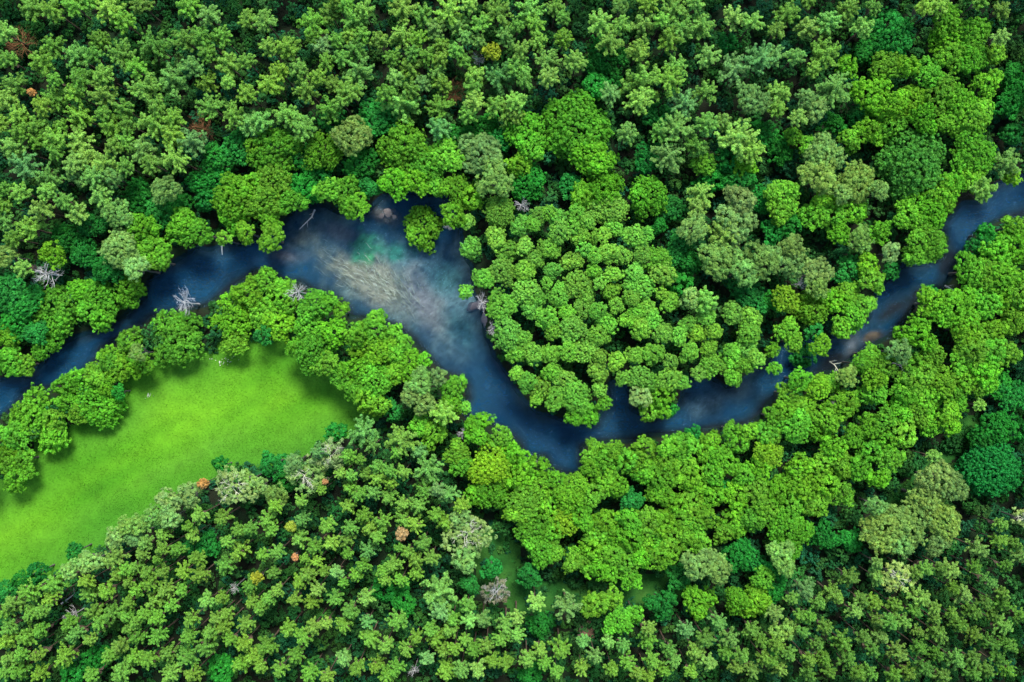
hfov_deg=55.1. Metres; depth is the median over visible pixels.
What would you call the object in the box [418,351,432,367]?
riverbank tree
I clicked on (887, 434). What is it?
riverbank tree
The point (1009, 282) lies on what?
riverbank tree
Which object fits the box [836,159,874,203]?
willow tree
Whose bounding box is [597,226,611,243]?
alder tree
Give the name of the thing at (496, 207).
alder tree
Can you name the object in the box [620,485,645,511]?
shade tree
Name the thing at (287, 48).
pine tree
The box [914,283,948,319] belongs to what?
riverbank tree
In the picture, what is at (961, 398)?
riverbank tree
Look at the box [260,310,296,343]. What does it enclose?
riverbank tree
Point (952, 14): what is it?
broadleaf tree
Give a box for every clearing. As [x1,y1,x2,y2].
[470,519,682,614]
[883,415,986,513]
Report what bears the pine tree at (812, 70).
on the ground at (182, 252)
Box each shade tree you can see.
[0,272,27,311]
[0,310,35,344]
[0,578,18,602]
[2,284,45,323]
[9,569,35,588]
[20,320,48,344]
[26,561,54,585]
[51,222,86,253]
[59,660,85,681]
[65,541,91,562]
[69,236,99,267]
[77,212,109,238]
[80,644,110,674]
[92,254,124,284]
[111,383,130,401]
[120,176,155,212]
[144,198,171,230]
[165,193,194,217]
[180,540,196,555]
[181,167,238,202]
[193,188,213,212]
[195,529,224,557]
[198,140,234,172]
[207,653,236,681]
[211,455,231,478]
[213,127,253,166]
[253,324,271,345]
[259,450,286,482]
[276,463,301,491]
[289,142,312,172]
[289,165,323,203]
[303,165,333,191]
[317,110,348,139]
[323,422,347,441]
[341,144,379,177]
[356,97,402,138]
[358,175,382,199]
[371,575,397,602]
[378,114,400,139]
[382,395,403,422]
[390,580,416,616]
[449,123,474,150]
[457,574,479,594]
[461,112,498,138]
[479,555,502,580]
[487,127,510,151]
[507,158,546,205]
[515,562,542,588]
[516,661,542,681]
[525,610,555,639]
[558,173,582,201]
[581,71,610,100]
[584,32,629,89]
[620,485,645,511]
[634,141,663,174]
[642,99,671,126]
[642,590,678,621]
[650,216,667,235]
[659,194,686,222]
[665,269,694,298]
[665,562,690,590]
[666,228,694,266]
[666,402,679,417]
[675,248,703,273]
[684,424,700,439]
[690,161,737,197]
[714,146,736,172]
[715,478,733,495]
[718,32,741,53]
[721,537,754,573]
[722,162,757,191]
[727,273,764,307]
[745,547,772,573]
[746,294,767,319]
[750,119,778,147]
[750,183,773,214]
[759,289,782,312]
[760,217,782,245]
[764,562,786,591]
[766,132,792,166]
[766,584,785,604]
[772,214,801,237]
[788,341,816,368]
[802,323,823,341]
[808,518,840,549]
[815,111,846,135]
[829,252,859,286]
[837,526,862,552]
[846,103,876,137]
[850,6,915,66]
[853,32,889,63]
[881,261,900,280]
[915,284,938,295]
[954,440,1023,497]
[963,225,992,259]
[966,424,998,454]
[968,222,997,240]
[975,410,1013,444]
[987,370,1017,399]
[992,88,1023,120]
[995,121,1023,145]
[997,379,1023,410]
[999,76,1023,111]
[1000,60,1023,85]
[1007,412,1023,442]
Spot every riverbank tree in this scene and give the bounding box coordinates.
[0,323,20,346]
[0,346,25,377]
[0,418,33,451]
[0,436,23,462]
[0,450,19,473]
[2,462,39,494]
[8,382,52,441]
[8,401,27,418]
[8,418,31,447]
[11,448,38,472]
[15,352,38,376]
[26,284,79,339]
[30,335,64,360]
[37,412,72,454]
[39,308,74,339]
[42,408,67,431]
[47,372,79,395]
[50,389,78,412]
[65,375,128,430]
[66,278,98,303]
[67,366,84,384]
[67,403,87,424]
[75,278,124,333]
[83,361,109,386]
[91,309,116,333]
[94,373,117,397]
[95,343,117,362]
[98,350,129,383]
[99,348,118,374]
[113,270,147,297]
[115,325,143,352]
[116,288,140,308]
[125,348,148,371]
[125,361,142,379]
[131,354,154,375]
[149,308,206,368]
[207,288,260,340]
[219,330,249,355]
[229,272,263,311]
[246,299,283,334]
[253,265,289,294]
[257,276,300,318]
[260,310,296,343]
[284,335,311,358]
[289,310,329,345]
[292,330,336,375]
[296,288,332,325]
[309,350,338,375]
[317,317,347,349]
[320,290,338,310]
[328,364,355,388]
[332,297,350,320]
[335,352,373,383]
[339,377,367,401]
[341,321,373,349]
[346,336,368,357]
[350,308,390,349]
[353,382,378,412]
[354,361,393,402]
[364,335,396,365]
[366,388,392,416]
[379,355,406,384]
[385,334,413,361]
[386,323,402,344]
[387,348,421,381]
[407,414,428,437]
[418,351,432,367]
[421,418,447,453]
[437,395,462,415]
[440,373,467,404]
[441,437,470,465]
[448,453,472,476]
[463,415,490,445]
[463,483,487,505]
[467,440,511,484]
[470,411,496,428]
[473,471,512,508]
[488,423,512,448]
[491,459,523,491]
[500,439,519,459]
[501,502,533,524]
[505,441,530,470]
[505,461,534,489]
[505,481,540,520]
[512,509,548,546]
[516,475,552,507]
[521,534,557,569]
[527,452,553,476]
[538,489,560,522]
[544,539,565,561]
[545,469,568,487]
[546,520,568,541]
[552,484,586,519]
[552,506,580,536]
[561,551,587,574]
[563,405,583,426]
[563,471,589,497]
[564,542,596,579]
[567,390,597,423]
[570,501,594,531]
[578,457,600,476]
[578,534,603,559]
[579,449,594,463]
[579,483,606,509]
[579,590,610,618]
[581,524,607,548]
[583,410,598,428]
[585,436,603,456]
[589,508,619,537]
[589,557,610,581]
[590,446,614,475]
[590,459,617,491]
[595,395,612,410]
[596,540,625,566]
[600,585,623,610]
[601,563,620,585]
[601,605,633,635]
[602,439,624,460]
[603,524,623,548]
[604,474,629,498]
[611,528,645,552]
[612,446,639,474]
[614,507,645,538]
[616,546,640,577]
[619,565,642,590]
[624,449,652,471]
[626,600,643,623]
[628,434,656,459]
[628,468,655,485]
[629,546,650,568]
[631,533,653,551]
[633,505,663,539]
[638,398,657,421]
[638,460,675,495]
[643,483,675,507]
[644,540,678,570]
[647,523,672,548]
[649,507,680,539]
[651,383,677,409]
[652,449,676,476]
[653,402,671,419]
[655,434,686,458]
[659,524,685,554]
[662,503,693,528]
[666,454,698,490]
[667,430,703,466]
[667,490,688,514]
[675,465,709,492]
[675,525,700,546]
[679,488,706,516]
[681,516,705,532]
[681,584,718,621]
[684,525,711,553]
[691,505,719,530]
[695,428,721,449]
[696,443,712,463]
[700,485,725,507]
[702,463,723,486]
[705,445,723,466]
[712,442,742,477]
[713,523,733,545]
[715,508,737,529]
[720,481,749,517]
[721,419,740,439]
[724,586,753,615]
[726,428,749,453]
[728,513,749,538]
[731,462,759,487]
[738,583,771,617]
[739,421,758,441]
[740,505,768,532]
[742,479,769,508]
[745,456,775,480]
[749,564,775,588]
[750,441,774,461]
[750,493,779,520]
[751,419,778,443]
[760,445,783,468]
[761,405,786,428]
[761,477,788,507]
[762,424,781,444]
[763,361,782,375]
[766,507,814,566]
[769,400,794,419]
[772,473,801,497]
[774,381,801,404]
[776,407,812,443]
[778,493,805,517]
[782,452,813,482]
[783,394,816,418]
[784,365,813,393]
[788,473,819,502]
[801,493,829,516]
[803,401,840,436]
[804,372,831,399]
[807,450,833,477]
[808,471,839,499]
[809,423,829,443]
[817,433,848,460]
[824,370,839,394]
[826,389,860,421]
[826,477,855,506]
[829,451,854,480]
[838,423,863,449]
[842,350,873,373]
[847,455,872,481]
[853,341,883,360]
[853,411,882,439]
[853,439,882,465]
[854,376,887,405]
[857,367,888,390]
[865,352,898,378]
[865,468,891,487]
[870,406,897,433]
[874,429,896,457]
[875,445,906,474]
[884,401,913,426]
[887,414,917,448]
[888,377,919,407]
[891,364,927,397]
[892,313,937,354]
[897,402,934,430]
[900,350,924,377]
[904,385,943,417]
[913,359,936,386]
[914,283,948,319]
[918,341,946,367]
[919,414,942,437]
[927,364,958,398]
[929,285,982,333]
[933,398,962,427]
[935,381,969,412]
[939,417,962,436]
[942,349,976,378]
[943,317,980,345]
[952,335,989,369]
[956,367,977,394]
[966,360,1003,395]
[968,285,1004,320]
[971,373,995,398]
[972,257,1000,293]
[972,334,1007,370]
[976,328,990,346]
[980,317,1009,344]
[987,260,1023,297]
[987,286,1016,311]
[992,300,1023,335]
[992,341,1023,367]
[1001,283,1023,309]
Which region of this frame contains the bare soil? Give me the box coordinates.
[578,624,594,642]
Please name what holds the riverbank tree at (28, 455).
on the ground at (182, 252)
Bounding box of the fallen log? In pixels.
[300,209,314,228]
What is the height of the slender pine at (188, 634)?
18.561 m
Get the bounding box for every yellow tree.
[250,567,267,585]
[284,520,296,531]
[481,42,501,68]
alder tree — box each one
[458,284,473,299]
[459,213,475,230]
[459,235,480,259]
[460,400,471,414]
[471,268,494,288]
[482,195,514,228]
[484,226,506,252]
[485,287,519,321]
[486,255,514,287]
[491,316,522,351]
[495,240,517,260]
[504,344,524,363]
[508,365,523,380]
[509,214,530,236]
[511,259,536,280]
[511,278,542,303]
[512,327,532,346]
[516,235,534,256]
[517,370,537,394]
[519,300,538,319]
[523,249,544,268]
[523,341,542,366]
[526,214,540,231]
[527,288,546,308]
[529,206,544,224]
[529,376,551,397]
[529,387,546,407]
[533,305,558,329]
[536,237,560,258]
[540,276,552,290]
[540,343,562,364]
[540,362,563,380]
[541,204,556,220]
[543,262,563,280]
[544,280,568,308]
[544,322,560,340]
[544,385,564,411]
[548,208,567,225]
[548,218,571,245]
[551,370,574,389]
[557,340,576,362]
[558,304,576,318]
[558,314,588,343]
[559,251,584,270]
[559,377,592,413]
[562,270,593,298]
[565,203,584,227]
[566,217,580,235]
[570,228,589,245]
[570,338,601,363]
[573,298,591,319]
[575,240,591,257]
[579,211,595,231]
[579,285,595,305]
[584,193,629,224]
[585,325,611,345]
[586,246,604,264]
[586,263,602,279]
[587,228,598,245]
[587,363,608,383]
[588,302,607,322]
[591,383,607,397]
[592,348,607,364]
[593,274,608,289]
[594,312,618,334]
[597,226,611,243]
[599,243,619,264]
[600,283,621,300]
[603,220,622,236]
[603,266,624,281]
[608,296,624,314]
[608,350,627,372]
[612,245,632,265]
[615,370,630,386]
[617,312,636,328]
[620,275,655,301]
[621,223,648,248]
[622,290,640,306]
[624,261,643,282]
[624,346,643,363]
[626,304,646,317]
[627,365,655,387]
[630,316,651,340]
[633,245,654,263]
[637,298,658,316]
[640,245,672,275]
[641,225,654,242]
[641,343,665,365]
[643,373,658,392]
[644,308,663,329]
[648,260,677,285]
[651,322,673,342]
[654,285,668,299]
[656,367,681,390]
[659,291,679,313]
[662,352,678,369]
[670,374,691,390]
[671,322,687,346]
[677,314,695,332]
[678,340,699,363]
[686,324,706,341]
[689,364,705,382]
[694,309,715,325]
[698,339,717,356]
[699,354,726,380]
[704,323,723,338]
[719,342,741,370]
[720,369,741,387]
[721,300,742,325]
[735,357,753,374]
[736,320,761,345]
[736,337,757,359]
[741,306,762,327]
[748,348,766,368]
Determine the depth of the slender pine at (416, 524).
214.29 m
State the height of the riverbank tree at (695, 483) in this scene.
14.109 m
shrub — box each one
[549,567,562,582]
[564,569,583,588]
[587,577,606,593]
[895,460,914,478]
[906,448,927,470]
[940,433,963,453]
[949,420,972,445]
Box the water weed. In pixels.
[318,242,424,320]
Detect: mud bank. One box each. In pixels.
[467,299,482,311]
[480,313,486,327]
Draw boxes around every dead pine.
[4,24,39,58]
[189,111,215,140]
[445,76,465,104]
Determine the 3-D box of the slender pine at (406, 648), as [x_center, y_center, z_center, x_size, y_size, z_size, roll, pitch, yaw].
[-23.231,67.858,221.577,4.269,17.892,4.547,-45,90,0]
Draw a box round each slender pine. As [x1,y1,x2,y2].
[0,596,33,619]
[0,618,22,634]
[0,621,40,649]
[0,639,39,666]
[0,654,31,681]
[2,584,46,612]
[11,650,51,679]
[13,633,53,662]
[15,620,52,645]
[18,577,55,601]
[22,602,43,622]
[29,633,69,662]
[30,661,55,681]
[33,591,75,617]
[33,612,71,637]
[41,582,77,604]
[42,569,80,593]
[53,641,82,668]
[60,612,82,632]
[65,613,104,643]
[77,567,110,589]
[79,579,110,602]
[82,624,111,646]
[82,664,105,681]
[83,594,117,619]
[91,614,111,633]
[98,575,131,600]
[101,600,125,623]
[101,645,121,664]
[103,546,135,570]
[109,567,125,581]
[110,627,143,653]
[110,656,138,681]
[117,554,151,576]
[117,599,148,624]
[121,590,146,610]
[121,622,135,635]
[122,574,139,588]
[126,644,149,664]
[128,582,143,597]
[129,555,156,574]
[129,607,155,629]
[129,621,156,646]
[135,540,167,560]
[137,534,156,550]
[137,599,164,621]
[137,637,173,670]
[139,558,170,578]
[140,568,173,592]
[144,584,175,609]
[146,615,180,646]
[148,598,181,625]
[152,543,181,563]
[154,535,184,554]
[155,526,178,541]
[155,556,184,577]
[155,577,183,598]
[158,661,182,681]
[159,641,180,662]
[163,590,189,614]
[168,541,189,557]
[175,560,192,579]
[175,581,193,598]
[177,642,201,667]
[178,617,208,647]
[181,520,195,531]
[183,608,203,627]
[183,653,213,681]
[185,523,211,543]
[187,549,207,565]
[190,558,221,583]
[191,504,220,524]
[195,629,220,657]
[198,585,226,610]
[203,619,223,641]
[208,600,234,625]
[214,506,240,525]
[214,554,238,576]
[215,580,241,603]
[215,607,243,634]
[220,535,234,548]
[220,597,244,620]
[221,629,239,646]
[230,518,256,538]
[230,539,254,561]
[231,647,254,673]
[235,625,259,651]
[236,613,255,632]
[241,573,256,595]
[243,519,260,535]
[243,647,262,664]
[245,587,267,609]
[253,595,270,615]
[253,649,273,673]
[254,628,280,655]
[255,542,276,561]
[258,508,282,527]
[262,582,283,604]
[263,519,285,536]
[266,562,284,579]
[268,494,291,514]
[268,537,294,560]
[270,574,291,596]
[271,651,292,678]
[280,611,302,637]
[286,580,310,606]
[286,642,305,663]
[291,527,311,548]
[293,565,312,590]
[293,619,316,646]
[294,508,314,527]
[295,492,312,508]
[298,562,318,583]
[299,552,309,565]
[300,653,322,681]
[303,594,323,609]
[303,608,326,636]
[306,534,326,554]
[309,550,326,567]
[310,441,326,459]
[310,576,327,597]
[316,480,334,495]
[317,556,336,576]
[319,514,337,533]
[319,656,337,681]
[320,606,337,629]
[323,531,341,550]
[326,588,343,605]
[330,559,345,579]
[333,465,351,479]
[334,606,354,634]
[335,637,354,667]
[338,448,358,464]
[338,571,350,588]
[339,497,356,513]
[339,531,356,546]
[341,519,359,534]
[341,543,355,559]
[341,597,359,619]
[343,479,359,496]
[345,468,357,480]
[346,414,378,448]
[348,567,363,581]
[348,647,366,677]
[351,486,366,502]
[355,451,371,464]
[355,505,373,524]
[355,557,372,572]
[356,584,376,606]
[359,466,370,481]
[359,539,381,560]
[359,607,376,629]
[359,621,381,648]
[362,516,377,537]
[363,438,381,456]
[364,483,382,500]
[367,652,386,674]
[368,459,385,473]
[369,472,386,486]
[369,528,385,544]
[373,509,392,531]
[375,559,390,576]
[377,664,394,681]
[378,574,392,586]
[378,627,393,653]
[382,488,398,505]
[383,462,398,479]
[383,477,398,490]
[384,423,420,455]
[384,552,404,574]
[384,608,407,631]
[386,656,406,677]
[390,444,405,462]
[392,564,409,587]
[393,508,414,529]
[393,540,402,552]
[395,494,412,512]
[396,463,412,480]
[398,633,416,657]
[400,538,414,557]
[406,496,429,515]
[407,442,428,457]
[407,514,425,534]
[407,550,423,569]
[408,562,424,581]
[411,621,422,644]
[412,452,443,483]
[412,476,434,500]
[412,530,431,550]
[419,570,457,611]
[419,642,435,664]
[422,618,439,636]
[423,546,441,565]
[425,621,446,648]
[426,504,445,522]
[427,597,450,621]
[429,480,446,499]
[434,639,452,658]
[435,655,457,681]
[436,514,452,532]
[441,484,461,502]
[442,624,459,638]
[444,606,461,625]
[446,629,463,655]
[452,649,469,678]
[453,494,471,514]
[457,594,476,612]
[457,627,472,646]
[460,611,478,629]
[465,631,483,658]
[469,655,485,678]
[475,603,490,627]
[478,627,495,653]
[483,642,500,668]
[490,628,510,646]
[494,607,514,633]
[497,646,514,672]
[508,624,526,643]
[509,601,525,624]
[517,640,535,668]
[526,586,546,611]
[532,639,547,656]
[537,642,553,671]
[547,628,571,659]
[549,652,564,678]
[552,589,582,622]
[574,653,590,676]
[575,624,590,648]
[585,635,604,663]
[600,622,615,648]
[602,648,618,677]
[616,632,630,653]
[618,650,637,671]
[629,655,644,681]
[636,621,657,650]
[639,610,656,636]
[639,653,655,681]
[641,647,662,671]
[655,650,674,676]
[659,629,677,657]
[662,638,681,668]
[674,612,694,638]
[678,648,697,678]
[686,638,705,662]
[693,619,716,648]
[695,641,717,671]
[706,608,726,630]
[714,636,733,660]
[719,626,739,648]
[726,658,743,673]
[733,645,748,664]
[740,616,760,639]
[743,661,761,679]
[744,622,768,649]
[750,640,769,667]
[754,640,778,667]
[758,624,785,654]
[762,600,784,621]
[766,651,787,676]
[773,581,798,604]
[778,644,797,661]
[783,600,806,623]
[787,616,810,638]
[791,640,816,667]
[792,576,815,602]
[795,658,815,681]
[796,604,816,624]
[803,607,833,635]
[806,649,836,678]
[807,642,830,666]
[808,635,823,652]
[809,594,825,610]
[816,579,843,603]
[826,639,855,670]
[829,628,853,651]
[834,566,860,587]
[837,654,865,681]
[839,616,871,643]
[843,602,863,618]
[847,589,869,607]
[847,651,878,681]
[852,587,883,610]
[854,634,879,658]
[857,605,883,626]
[858,551,882,568]
[858,565,883,586]
[858,619,888,644]
[869,607,898,631]
[871,588,903,613]
[873,657,901,681]
[881,606,912,631]
[885,639,908,662]
[885,653,916,680]
[887,557,922,581]
[891,595,922,617]
[894,614,924,636]
[896,631,928,656]
[897,554,933,576]
[897,583,930,608]
[901,649,934,677]
[906,590,941,614]
[908,601,941,624]
[908,634,943,661]
[912,554,947,576]
[914,617,948,645]
[915,655,951,681]
[923,557,960,581]
[929,640,965,670]
[930,601,958,620]
[933,577,959,595]
[939,581,972,603]
[940,612,968,631]
[944,551,981,574]
[944,639,981,666]
[946,617,982,645]
[947,656,981,681]
[950,597,982,619]
[953,535,989,558]
[957,565,998,587]
[964,598,1001,621]
[967,585,1012,610]
[968,639,1007,666]
[970,513,1008,532]
[970,529,1009,549]
[972,578,1010,601]
[972,594,992,610]
[975,624,1018,653]
[976,660,994,678]
[978,651,1016,676]
[981,612,1013,634]
[981,631,999,650]
[985,532,1023,551]
[986,542,1023,563]
[986,556,1013,571]
[992,600,1023,623]
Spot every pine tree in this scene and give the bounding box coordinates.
[0,20,35,49]
[0,50,39,77]
[0,72,36,95]
[0,86,37,115]
[0,113,13,132]
[0,135,45,160]
[0,181,35,199]
[0,196,25,213]
[0,211,25,230]
[1,229,40,247]
[7,122,32,142]
[7,151,44,180]
[8,181,52,203]
[9,101,32,125]
[10,258,57,278]
[13,215,51,241]
[18,0,59,27]
[26,133,64,153]
[27,112,55,136]
[27,199,68,221]
[28,47,71,79]
[30,94,66,118]
[35,161,74,190]
[36,182,77,201]
[40,0,81,31]
[40,33,67,59]
[40,84,71,113]
[42,126,84,150]
[46,72,85,96]
[46,144,68,161]
[52,118,73,133]
[53,192,93,210]
[60,0,103,29]
[62,40,95,69]
[62,150,86,175]
[63,83,96,106]
[64,101,102,131]
[65,124,102,152]
[65,201,89,225]
[66,67,94,95]
[73,144,99,169]
[79,0,116,25]
[80,164,120,189]
[84,45,119,72]
[86,81,120,109]
[87,29,111,52]
[89,182,117,208]
[92,63,129,92]
[93,105,118,122]
[93,147,132,176]
[94,0,134,29]
[98,114,131,139]
[104,37,136,72]
[104,137,133,155]
[110,10,144,39]
[112,98,139,119]
[114,127,136,152]
[116,155,149,177]
[117,112,144,132]
[123,72,164,105]
[124,56,151,78]
[125,136,158,162]
[129,0,161,22]
[136,111,169,141]
[137,25,173,64]
[140,152,170,176]
[147,96,165,117]
[155,62,188,98]
[159,106,191,131]
[161,141,197,174]
[162,124,189,147]
[170,26,199,52]
[175,0,207,26]
[176,127,209,157]
[179,55,204,77]
[191,24,222,56]
[194,69,222,95]
[195,93,229,122]
[197,4,231,37]
[197,41,217,63]
[212,50,243,79]
[213,24,239,54]
[220,73,238,92]
[222,100,244,129]
[236,53,259,73]
[236,81,264,110]
[237,8,265,38]
[237,110,259,136]
[250,111,273,131]
[252,8,282,42]
[256,71,286,101]
[258,36,282,62]
[269,61,293,86]
[271,101,301,128]
[276,36,301,61]
[289,57,309,82]
[291,75,321,104]
[292,115,317,141]
[296,7,328,36]
[305,29,321,44]
[309,68,332,95]
[311,34,336,63]
[316,95,344,124]
[318,50,335,75]
[319,2,340,30]
[323,74,341,93]
[327,0,344,19]
[327,31,344,50]
[331,49,352,68]
[331,92,351,115]
[335,0,355,13]
[335,76,363,107]
[340,10,366,31]
[341,27,355,43]
[342,54,374,89]
[344,38,366,60]
[353,26,370,50]
[354,0,374,30]
[369,31,387,52]
[375,83,397,104]
[381,81,420,123]
[382,49,401,71]
[386,67,404,93]
[387,0,418,27]
[387,19,415,48]
[399,58,423,83]
[403,80,419,100]
[404,44,420,71]
[407,29,429,48]
[412,1,431,33]
[415,75,431,97]
[419,46,434,67]
[424,94,455,119]
[425,17,446,39]
[426,117,452,140]
[427,63,445,80]
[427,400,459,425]
[431,73,451,95]
[432,0,464,24]
[432,37,449,52]
[432,50,448,78]
[448,16,469,45]
[448,41,464,69]
[456,30,473,54]
[456,53,470,73]
[458,106,477,124]
[460,0,477,27]
[462,89,484,111]
[463,77,482,95]
[465,65,484,83]
[470,14,491,33]
[471,32,486,57]
[481,0,513,27]
[483,96,506,119]
[484,60,516,97]
[495,25,515,55]
[498,98,519,124]
[505,91,526,113]
[506,55,531,79]
[506,108,525,124]
[508,18,523,42]
[511,39,528,62]
[514,0,546,23]
[515,71,532,93]
[525,12,546,37]
[527,32,547,54]
[533,49,562,71]
[537,66,559,96]
[543,0,565,29]
[553,27,574,58]
[555,9,570,32]
[563,49,588,80]
[587,8,611,43]
[595,24,623,58]
[600,81,619,107]
[610,14,630,38]
[617,121,638,146]
[619,61,660,107]
[622,86,653,117]
[624,38,649,66]
[630,9,656,41]
[637,0,658,16]
[649,120,667,143]
[649,143,685,173]
[651,11,669,42]
[657,26,683,57]
[657,64,685,97]
[659,110,694,141]
[661,0,688,30]
[661,52,687,78]
[667,15,694,44]
[667,88,698,117]
[684,133,708,156]
[686,0,705,21]
[686,181,714,207]
[687,11,715,42]
[687,197,708,220]
[691,79,717,106]
[692,285,718,313]
[694,43,721,74]
[694,111,719,136]
[707,215,739,249]
[712,113,731,133]
[713,117,760,162]
[718,4,746,38]
[718,51,750,87]
[736,10,764,43]
[739,138,766,166]
[743,40,779,76]
[763,44,786,67]
[763,101,787,120]
[765,21,786,44]
[765,79,790,103]
[772,0,800,24]
[774,47,806,77]
[778,108,807,133]
[792,0,815,18]
[792,16,820,39]
[794,60,821,86]
[809,36,841,69]
[810,10,841,40]
[814,71,852,107]
[836,0,860,21]
[844,16,874,44]
[858,0,882,21]
[903,0,931,23]
[909,449,941,464]
[914,0,952,25]
[957,176,997,203]
[959,0,989,16]
[968,398,986,410]
[985,1,1010,20]
[986,27,1011,45]
[992,147,1022,179]
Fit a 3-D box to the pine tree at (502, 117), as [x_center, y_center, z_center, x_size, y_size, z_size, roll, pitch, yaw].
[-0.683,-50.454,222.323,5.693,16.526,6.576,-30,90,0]
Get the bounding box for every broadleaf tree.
[37,239,68,270]
[125,213,161,239]
[126,228,173,269]
[146,250,174,271]
[164,206,199,245]
[179,218,216,248]
[209,171,259,221]
[215,229,239,245]
[217,203,246,236]
[235,220,259,245]
[236,172,263,192]
[243,137,262,159]
[244,186,287,217]
[245,124,302,182]
[249,163,293,215]
[254,208,283,232]
[256,221,285,253]
[278,190,310,213]
[301,129,348,170]
[311,176,340,202]
[329,174,360,210]
[338,192,370,221]
[375,117,433,180]
[376,168,408,202]
[401,169,430,197]
[402,205,444,255]
[403,140,443,182]
[420,168,444,197]
[428,134,466,172]
[437,173,468,203]
[439,200,467,229]
[457,179,484,210]
[503,110,548,151]
[503,151,532,178]
[517,133,544,161]
[541,88,614,164]
[567,137,619,174]
[570,178,595,211]
[579,161,625,208]
[628,174,668,221]
[688,153,716,175]
[729,154,758,177]
[761,341,780,357]
[762,179,800,217]
[765,195,797,226]
[771,284,800,313]
[771,315,801,345]
[780,332,802,352]
[783,126,805,146]
[793,288,838,325]
[795,134,818,156]
[797,200,828,231]
[807,332,831,356]
[808,192,836,209]
[814,202,851,236]
[819,287,851,314]
[825,314,851,338]
[826,221,850,245]
[829,54,858,79]
[835,280,860,301]
[836,127,861,155]
[840,201,867,224]
[840,299,868,334]
[847,72,893,117]
[852,115,885,146]
[853,250,880,280]
[853,293,877,317]
[858,269,885,291]
[862,281,884,294]
[865,220,892,245]
[868,50,903,78]
[871,126,946,201]
[872,88,910,122]
[872,111,907,143]
[887,197,923,229]
[897,54,920,78]
[898,246,927,266]
[899,84,930,122]
[900,222,946,266]
[902,192,948,231]
[904,101,937,136]
[914,55,944,90]
[923,71,962,115]
[925,174,959,215]
[927,18,970,57]
[927,237,948,262]
[931,41,964,74]
[932,3,963,36]
[935,110,967,138]
[938,169,966,201]
[941,82,977,114]
[948,42,988,74]
[948,98,994,140]
[948,250,989,287]
[949,124,997,174]
[957,165,985,194]
[958,16,993,49]
[968,68,1004,100]
[977,231,1014,264]
[984,43,1007,65]
[989,169,1022,186]
[995,215,1023,237]
[998,228,1023,266]
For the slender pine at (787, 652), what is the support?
on the ground at (182, 252)
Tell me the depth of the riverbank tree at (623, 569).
218.68 m
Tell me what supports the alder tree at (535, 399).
on the ground at (182, 252)
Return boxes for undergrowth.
[0,0,1023,681]
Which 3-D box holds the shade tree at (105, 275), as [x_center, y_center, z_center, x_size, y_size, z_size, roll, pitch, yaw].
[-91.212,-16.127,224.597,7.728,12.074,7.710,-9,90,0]
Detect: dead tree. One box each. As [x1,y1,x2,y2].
[33,262,63,287]
[62,605,85,618]
[174,285,199,317]
[230,578,244,593]
[285,283,306,300]
[408,659,420,675]
[473,53,484,67]
[477,291,488,311]
[479,576,509,603]
[487,321,495,335]
[513,199,529,211]
[791,276,806,289]
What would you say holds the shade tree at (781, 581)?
on the ground at (182, 252)
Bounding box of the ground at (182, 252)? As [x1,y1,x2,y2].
[0,0,1023,681]
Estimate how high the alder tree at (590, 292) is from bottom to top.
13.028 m
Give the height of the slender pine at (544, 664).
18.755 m
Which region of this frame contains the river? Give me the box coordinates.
[0,183,1023,469]
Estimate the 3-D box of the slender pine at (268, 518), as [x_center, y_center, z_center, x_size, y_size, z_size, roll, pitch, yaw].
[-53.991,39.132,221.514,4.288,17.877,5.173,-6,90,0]
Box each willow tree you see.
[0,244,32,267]
[60,557,78,579]
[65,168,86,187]
[76,549,111,573]
[97,227,140,268]
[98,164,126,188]
[100,198,138,228]
[104,525,124,550]
[117,514,150,535]
[122,254,159,282]
[123,527,154,546]
[126,512,152,535]
[128,343,154,360]
[139,503,168,528]
[149,175,188,204]
[154,487,180,509]
[160,504,186,527]
[174,482,201,508]
[214,465,258,504]
[239,468,261,490]
[252,476,272,494]
[264,480,288,507]
[283,453,306,474]
[285,458,329,497]
[306,436,343,470]
[329,110,372,156]
[400,387,424,407]
[403,364,431,397]
[413,386,437,416]
[430,366,447,385]
[440,515,497,556]
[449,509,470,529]
[450,545,480,573]
[453,132,507,174]
[474,155,515,197]
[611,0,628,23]
[628,386,651,407]
[676,212,708,245]
[678,287,699,308]
[679,547,717,581]
[697,237,737,281]
[703,552,732,586]
[714,199,758,245]
[723,184,757,216]
[725,244,752,267]
[728,258,758,287]
[736,81,773,115]
[744,239,783,281]
[761,243,784,272]
[764,539,795,578]
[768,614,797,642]
[777,233,809,260]
[777,246,804,278]
[788,88,819,113]
[796,154,837,196]
[799,98,830,125]
[800,277,831,299]
[801,255,834,285]
[802,130,847,172]
[828,364,859,387]
[831,183,853,205]
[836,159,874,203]
[846,223,874,253]
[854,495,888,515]
[858,509,906,554]
[859,180,888,201]
[867,242,899,264]
[880,337,911,365]
[881,560,916,592]
[883,499,933,548]
[885,535,914,558]
[901,481,940,512]
[913,458,959,507]
[920,497,961,542]
[923,532,952,558]
[936,470,969,501]
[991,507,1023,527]
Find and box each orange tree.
[26,88,41,97]
[196,477,215,489]
[291,545,306,560]
[322,474,335,484]
[395,522,408,540]
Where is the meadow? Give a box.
[0,333,381,590]
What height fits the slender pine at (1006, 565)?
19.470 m
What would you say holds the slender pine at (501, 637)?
on the ground at (182, 252)
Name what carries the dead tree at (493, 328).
on the ground at (182, 252)
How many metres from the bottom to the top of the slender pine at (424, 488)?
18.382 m
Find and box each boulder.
[378,212,384,219]
[383,208,392,217]
[391,214,397,220]
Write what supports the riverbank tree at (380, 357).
on the ground at (182, 252)
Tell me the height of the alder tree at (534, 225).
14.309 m
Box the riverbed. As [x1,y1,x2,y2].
[0,177,1023,472]
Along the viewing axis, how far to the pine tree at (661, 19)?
213.56 m

